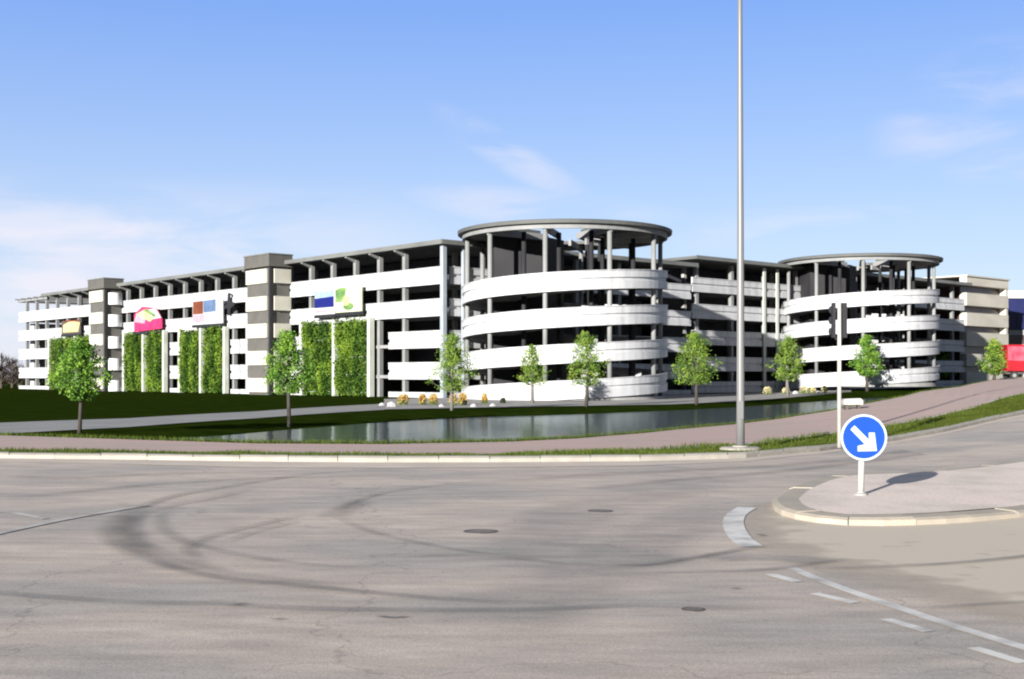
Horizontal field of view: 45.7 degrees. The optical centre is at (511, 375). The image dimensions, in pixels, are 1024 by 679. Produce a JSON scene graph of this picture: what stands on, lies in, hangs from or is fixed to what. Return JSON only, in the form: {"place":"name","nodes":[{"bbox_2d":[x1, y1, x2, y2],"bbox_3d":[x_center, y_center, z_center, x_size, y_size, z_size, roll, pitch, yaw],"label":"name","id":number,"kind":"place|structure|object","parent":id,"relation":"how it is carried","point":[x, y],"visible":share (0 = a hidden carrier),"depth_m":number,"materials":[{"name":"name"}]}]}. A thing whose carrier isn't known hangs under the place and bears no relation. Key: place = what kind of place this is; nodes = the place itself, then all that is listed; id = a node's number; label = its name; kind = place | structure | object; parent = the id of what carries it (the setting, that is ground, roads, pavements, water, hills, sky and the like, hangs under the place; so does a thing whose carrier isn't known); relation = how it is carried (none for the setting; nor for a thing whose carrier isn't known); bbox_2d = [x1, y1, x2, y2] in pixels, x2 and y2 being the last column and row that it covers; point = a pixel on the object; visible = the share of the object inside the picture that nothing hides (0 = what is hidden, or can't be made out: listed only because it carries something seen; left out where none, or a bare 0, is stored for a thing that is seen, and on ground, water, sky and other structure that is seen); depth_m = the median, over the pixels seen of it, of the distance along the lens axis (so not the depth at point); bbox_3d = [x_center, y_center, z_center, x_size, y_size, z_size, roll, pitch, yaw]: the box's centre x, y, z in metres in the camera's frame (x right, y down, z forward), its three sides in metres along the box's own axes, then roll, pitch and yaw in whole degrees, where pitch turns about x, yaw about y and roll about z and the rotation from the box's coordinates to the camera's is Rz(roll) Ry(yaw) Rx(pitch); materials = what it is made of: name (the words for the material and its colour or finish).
{"place":"outdoors","nodes":[
{"label":"outdoors","id":0,"kind":"place"},
{"bbox_2d":[0,377,1018,460],"bbox_3d":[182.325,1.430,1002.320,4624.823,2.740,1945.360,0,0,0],"label":"ground","id":1,"kind":"structure","parent":0,"point":[17,404],"depth_m":74.79,"materials":[{"name":"green plant"}]},
{"bbox_2d":[0,353,15,387],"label":"bare tree","id":2,"kind":"object","parent":1,"relation":"on","point":[3,373],"visible":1,"depth_m":195.92,"materials":[{"name":"brown plant"}]},
{"bbox_2d":[4,355,21,387],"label":"bare tree","id":3,"kind":"object","parent":1,"relation":"on","point":[14,367],"visible":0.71,"depth_m":203.87,"materials":[{"name":"plant"}]},
{"bbox_2d":[14,363,25,386],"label":"bare tree","id":4,"kind":"object","parent":1,"relation":"on","point":[20,382],"visible":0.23,"depth_m":211.77,"materials":[{"name":"brown plant"}]},
{"bbox_2d":[42,337,112,433],"bbox_3d":[-15.177,0.374,42.606,2.208,3.476,2.267,0,0,35],"label":"street tree","id":5,"kind":"object","parent":1,"relation":"on","point":[81,352],"visible":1,"depth_m":42.38,"materials":[{"name":"green plant"}]},
{"bbox_2d":[87,277,123,390],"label":"stair tower","id":6,"kind":"structure","parent":1,"relation":"on","point":[106,303],"depth_m":160.31,"materials":[{"name":"white concrete"}]},
{"bbox_2d":[0,404,383,433],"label":"promenade","id":7,"kind":"structure","parent":1,"relation":"on","point":[30,426],"depth_m":53.81,"materials":[{"name":"grey concrete"}]},
{"bbox_2d":[243,253,292,394],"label":"stair tower","id":8,"kind":"structure","parent":1,"relation":"on","point":[268,298],"depth_m":128.74,"materials":[{"name":"white concrete"}]},
{"bbox_2d":[260,328,315,426],"bbox_3d":[-9.424,0.115,51.418,2.378,4.300,2.382,0,0,-23],"label":"street tree","id":9,"kind":"object","parent":1,"relation":"on","point":[286,348],"visible":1,"depth_m":51.27,"materials":[{"name":"green plant"}]},
{"bbox_2d":[15,239,698,397],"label":"parking garage","id":10,"kind":"structure","parent":1,"relation":"on","point":[387,342],"depth_m":127.78,"materials":[{"name":"concrete"}]},
{"bbox_2d":[61,319,81,336],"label":"billboard","id":11,"kind":"object","parent":10,"relation":"attached to","point":[71,327],"visible":1,"depth_m":172.40,"materials":[{"name":"metal"}]},
{"bbox_2d":[133,307,162,334],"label":"billboard","id":12,"kind":"object","parent":10,"relation":"attached to","point":[147,318],"visible":1,"depth_m":153.91},
{"bbox_2d":[192,299,223,327],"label":"billboard","id":13,"kind":"object","parent":10,"relation":"attached to","point":[208,313],"visible":1,"depth_m":141.62,"materials":[{"name":"metal"}]},
{"bbox_2d":[224,293,234,314],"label":"wall emblem","id":14,"kind":"object","parent":10,"relation":"attached to","point":[229,305],"depth_m":138.54,"materials":[{"name":"grey metal"}]},
{"bbox_2d":[314,290,336,317],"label":"billboard","id":15,"kind":"object","parent":10,"relation":"attached to","point":[325,304],"visible":0.96,"depth_m":122.91},
{"bbox_2d":[335,285,363,315],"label":"billboard","id":16,"kind":"object","parent":10,"relation":"attached to","point":[349,300],"visible":1,"depth_m":119.67},
{"bbox_2d":[423,332,479,410],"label":"street tree","id":17,"kind":"object","parent":1,"relation":"on","point":[451,361],"visible":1,"depth_m":70.31,"materials":[{"name":"green plant"}]},
{"bbox_2d":[0,377,1023,454],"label":"footpath","id":18,"kind":"structure","parent":1,"relation":"on","point":[930,403],"depth_m":32.21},
{"bbox_2d":[841,398,862,409],"bbox_3d":[14.165,1.182,50.700,0.809,0.504,0.500,0,0,0],"label":"bench","id":19,"kind":"object","parent":18,"relation":"on","point":[858,402],"visible":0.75,"depth_m":50.45,"materials":[{"name":"concrete"}]},
{"bbox_2d":[975,337,1008,379],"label":"street tree","id":20,"kind":"object","parent":18,"relation":"on","point":[996,357],"visible":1,"depth_m":103.97,"materials":[{"name":"green plant"}]},
{"bbox_2d":[999,345,1023,377],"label":"truck","id":21,"kind":"object","parent":18,"relation":"on","point":[1014,355],"visible":0.77,"depth_m":137.00,"materials":[{"name":"metal"}]},
{"bbox_2d":[0,376,1023,458],"bbox_3d":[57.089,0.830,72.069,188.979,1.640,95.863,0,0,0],"label":"grass verge","id":22,"kind":"object","parent":1,"relation":"on","point":[988,414],"depth_m":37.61,"materials":[{"name":"green plant"}]},
{"bbox_2d":[719,0,761,449],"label":"lamp mast","id":23,"kind":"object","parent":22,"relation":"on","point":[740,425],"visible":0.82,"depth_m":26.86,"materials":[{"name":"grey metal"}]},
{"bbox_2d":[739,401,742,418],"bbox_3d":[5.058,0.750,26.821,0.090,0.400,0.032,0,0,0],"label":"access door","id":24,"kind":"structure","parent":23,"relation":"in","point":[740,402],"depth_m":26.80,"materials":[{"name":"grey metal"}]},
{"bbox_2d":[566,330,615,406],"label":"street tree","id":25,"kind":"object","parent":1,"relation":"on","point":[587,342],"visible":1,"depth_m":78.93,"materials":[{"name":"green plant"}]},
{"bbox_2d":[671,331,722,404],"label":"street tree","id":26,"kind":"object","parent":1,"relation":"on","point":[697,343],"visible":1,"depth_m":85.41,"materials":[{"name":"green plant"}]},
{"bbox_2d":[642,255,971,393],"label":"parking garage","id":27,"kind":"structure","parent":1,"relation":"on","point":[711,304],"depth_m":141.97,"materials":[{"name":"concrete"}]},
{"bbox_2d":[846,334,885,390],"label":"street tree","id":28,"kind":"object","parent":1,"relation":"on","point":[867,346],"visible":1,"depth_m":130.99,"materials":[{"name":"green plant"}]},
{"bbox_2d":[919,337,955,380],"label":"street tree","id":29,"kind":"object","parent":1,"relation":"on","point":[940,358],"visible":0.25,"depth_m":169.64,"materials":[{"name":"green plant"}]},
{"bbox_2d":[922,275,1009,384],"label":"office block","id":30,"kind":"structure","parent":1,"relation":"on","point":[984,314],"depth_m":173.99,"materials":[{"name":"beige concrete"}]},
{"bbox_2d":[1008,291,1023,376],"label":"warehouse","id":31,"kind":"structure","parent":1,"relation":"on","point":[1015,317],"depth_m":194.85,"materials":[{"name":"concrete"}]},
{"bbox_2d":[1009,335,1023,343],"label":"window","id":32,"kind":"structure","parent":31,"relation":"in","point":[1013,339],"depth_m":194.89,"materials":[{"name":"black glass"}]},
{"bbox_2d":[0,416,1023,678],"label":"road","id":33,"kind":"structure","parent":0,"point":[200,572],"depth_m":10.11,"materials":[{"name":"grey asphalt"}]},
{"bbox_2d":[0,511,45,518],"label":"road marking","id":34,"kind":"object","parent":33,"relation":"on","point":[34,516],"visible":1,"depth_m":14.85,"materials":[{"name":"white paint"}]},
{"bbox_2d":[0,505,149,533],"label":"tar seam","id":35,"kind":"object","parent":33,"relation":"on","point":[31,525],"visible":1,"depth_m":14.33,"materials":[{"name":"black asphalt"}]},
{"bbox_2d":[463,529,497,533],"bbox_3d":[-0.343,1.702,13.292,0.380,0.017,0.380,0,0,0],"label":"drain cover","id":36,"kind":"object","parent":33,"relation":"on","point":[479,531],"visible":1,"depth_m":13.24,"materials":[{"name":"metal"}]},
{"bbox_2d":[0,410,1023,461],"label":"kerb","id":37,"kind":"structure","parent":33,"relation":"on","point":[442,458],"depth_m":24.41,"materials":[{"name":"grey concrete"}]},
{"bbox_2d":[0,414,1023,467],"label":"road shoulder","id":38,"kind":"object","parent":33,"relation":"on","point":[268,464],"visible":0.96,"depth_m":23.81},
{"bbox_2d":[828,297,846,447],"bbox_3d":[7.496,-0.089,27.950,0.370,3.457,0.310,0,0,0],"label":"traffic signal","id":39,"kind":"object","parent":38,"relation":"on","point":[841,310],"visible":1,"depth_m":27.84,"materials":[{"name":"grey metal"}]},
{"bbox_2d":[588,509,612,511],"bbox_3d":[1.112,1.702,15.308,0.320,0.017,0.320,0,0,0],"label":"drain cover","id":40,"kind":"object","parent":33,"relation":"on","point":[599,510],"visible":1,"depth_m":15.31,"materials":[{"name":"metal"}]},
{"bbox_2d":[681,607,704,611],"bbox_3d":[1.318,1.702,8.849,0.170,0.017,0.170,0,0,0],"label":"drain cover","id":41,"kind":"object","parent":33,"relation":"on","point":[694,609],"visible":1,"depth_m":8.82,"materials":[{"name":"metal"}]},
{"bbox_2d":[723,507,764,546],"bbox_3d":[2.619,1.691,13.882,0.423,0.001,3.729,0,0,10],"label":"road marking","id":42,"kind":"object","parent":33,"relation":"on","point":[737,533],"visible":1,"depth_m":13.53,"materials":[{"name":"paint"}]},
{"bbox_2d":[718,555,796,560],"bbox_3d":[2.338,1.687,11.250,1.497,0.001,0.784,0,0,10],"label":"tyre mark","id":43,"kind":"object","parent":33,"relation":"on","point":[732,556],"visible":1,"depth_m":11.39,"materials":[{"name":"grey"}]},
{"bbox_2d":[765,574,800,581],"bbox_3d":[2.275,1.691,10.193,0.110,0.001,0.412,0,0,-21],"label":"road marking","id":44,"kind":"object","parent":33,"relation":"on","point":[784,578],"visible":1,"depth_m":10.20,"materials":[{"name":"paint"}]},
{"bbox_2d":[810,593,857,602],"bbox_3d":[2.456,1.691,9.273,0.100,0.001,0.449,0,0,-27],"label":"road marking","id":45,"kind":"object","parent":33,"relation":"on","point":[835,597],"visible":1,"depth_m":9.28,"materials":[{"name":"paint"}]},
{"bbox_2d":[755,504,1023,614],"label":"island apron","id":46,"kind":"object","parent":33,"relation":"on","point":[982,562],"visible":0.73,"depth_m":11.74,"materials":[{"name":"beige concrete"}]},
{"bbox_2d":[799,462,1023,513],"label":"traffic island","id":47,"kind":"structure","parent":46,"relation":"on","point":[998,486],"depth_m":16.75,"materials":[{"name":"grey concrete"}]},
{"bbox_2d":[840,414,886,495],"bbox_3d":[4.722,1.063,16.400,0.620,1.096,0.180,0,0,0],"label":"road sign","id":48,"kind":"object","parent":47,"relation":"on","point":[863,438],"visible":1,"depth_m":16.32,"materials":[{"name":"metal"}]},
{"bbox_2d":[772,460,1023,525],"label":"island kerb","id":49,"kind":"structure","parent":33,"relation":"on","point":[788,503],"depth_m":14.26,"materials":[{"name":"grey concrete"}]},
{"bbox_2d":[787,567,1023,649],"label":"road marking","id":50,"kind":"object","parent":33,"relation":"on","point":[912,611],"visible":1,"depth_m":8.73,"materials":[{"name":"paint"}]},
{"bbox_2d":[881,618,934,631],"bbox_3d":[2.683,1.691,8.266,0.100,0.001,0.453,0,0,-21],"label":"road marking","id":51,"kind":"object","parent":33,"relation":"on","point":[908,625],"visible":1,"depth_m":8.26,"materials":[{"name":"paint"}]},
{"bbox_2d":[969,647,1023,662],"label":"road marking","id":52,"kind":"object","parent":33,"relation":"on","point":[999,655],"visible":1,"depth_m":7.38,"materials":[{"name":"paint"}]},
{"bbox_2d":[0,0,1023,461],"label":"sky","id":53,"kind":"structure","parent":0,"point":[140,139],"materials":[{"name":"blue"}]},
{"bbox_2d":[172,398,889,442],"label":"water","id":54,"kind":"structure","parent":0,"point":[505,427],"depth_m":54.02,"materials":[{"name":"grey liquid"}]},
{"bbox_2d":[384,389,850,408],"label":"plaza","id":55,"kind":"structure","parent":0,"point":[413,403],"depth_m":93.63,"materials":[{"name":"grey concrete"}]},
{"bbox_2d":[387,402,395,406],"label":"boulder","id":56,"kind":"object","parent":55,"relation":"on","point":[391,404],"visible":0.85,"depth_m":77.43,"materials":[{"name":"stone"}]},
{"bbox_2d":[396,394,409,404],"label":"flowering bush","id":57,"kind":"object","parent":55,"relation":"on","point":[401,401],"visible":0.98,"depth_m":82.55,"materials":[{"name":"orange plant"}]},
{"bbox_2d":[418,394,426,404],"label":"flowering bush","id":58,"kind":"object","parent":55,"relation":"on","point":[422,400],"visible":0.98,"depth_m":82.59,"materials":[{"name":"orange plant"}]},
{"bbox_2d":[428,393,437,404],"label":"flowering bush","id":59,"kind":"object","parent":55,"relation":"on","point":[433,398],"visible":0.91,"depth_m":82.59,"materials":[{"name":"orange plant"}]},
{"bbox_2d":[448,394,457,405],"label":"flowering bush","id":60,"kind":"object","parent":55,"relation":"on","point":[455,399],"visible":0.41,"depth_m":80.77,"materials":[{"name":"orange plant"}]},
{"bbox_2d":[458,393,467,404],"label":"flowering bush","id":61,"kind":"object","parent":55,"relation":"on","point":[463,400],"visible":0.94,"depth_m":82.56,"materials":[{"name":"orange plant"}]},
{"bbox_2d":[481,393,487,403],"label":"flowering bush","id":62,"kind":"object","parent":55,"relation":"on","point":[484,400],"visible":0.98,"depth_m":84.41,"materials":[{"name":"orange plant"}]},
{"bbox_2d":[513,344,550,402],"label":"street tree","id":63,"kind":"object","parent":55,"relation":"on","point":[532,373],"visible":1,"depth_m":88.22,"materials":[{"name":"green plant"}]},
{"bbox_2d":[457,219,671,399],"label":"spiral ramp tower","id":64,"kind":"structure","parent":55,"relation":"on","point":[517,295],"depth_m":101.20,"materials":[{"name":"concrete"}]},
{"bbox_2d":[763,387,771,393],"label":"flowering bush","id":65,"kind":"object","parent":55,"relation":"on","point":[765,389],"visible":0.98,"depth_m":125.98,"materials":[{"name":"yellow plant"}]},
{"bbox_2d":[765,334,806,396],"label":"street tree","id":66,"kind":"object","parent":55,"relation":"on","point":[788,352],"visible":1,"depth_m":112.75,"materials":[{"name":"green plant"}]},
{"bbox_2d":[799,386,809,393],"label":"flowering bush","id":67,"kind":"object","parent":55,"relation":"on","point":[805,389],"visible":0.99,"depth_m":125.94,"materials":[{"name":"yellow plant"}]},
{"bbox_2d":[810,387,815,392],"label":"flowering bush","id":68,"kind":"object","parent":55,"relation":"on","point":[812,389],"visible":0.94,"depth_m":125.98,"materials":[{"name":"yellow plant"}]},
{"bbox_2d":[821,386,827,392],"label":"flowering bush","id":69,"kind":"object","parent":55,"relation":"on","point":[824,390],"visible":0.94,"depth_m":126.03,"materials":[{"name":"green plant"}]},
{"bbox_2d":[778,253,942,388],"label":"spiral ramp tower","id":70,"kind":"structure","parent":55,"relation":"on","point":[825,281],"depth_m":138.21,"materials":[{"name":"concrete"}]}
]}

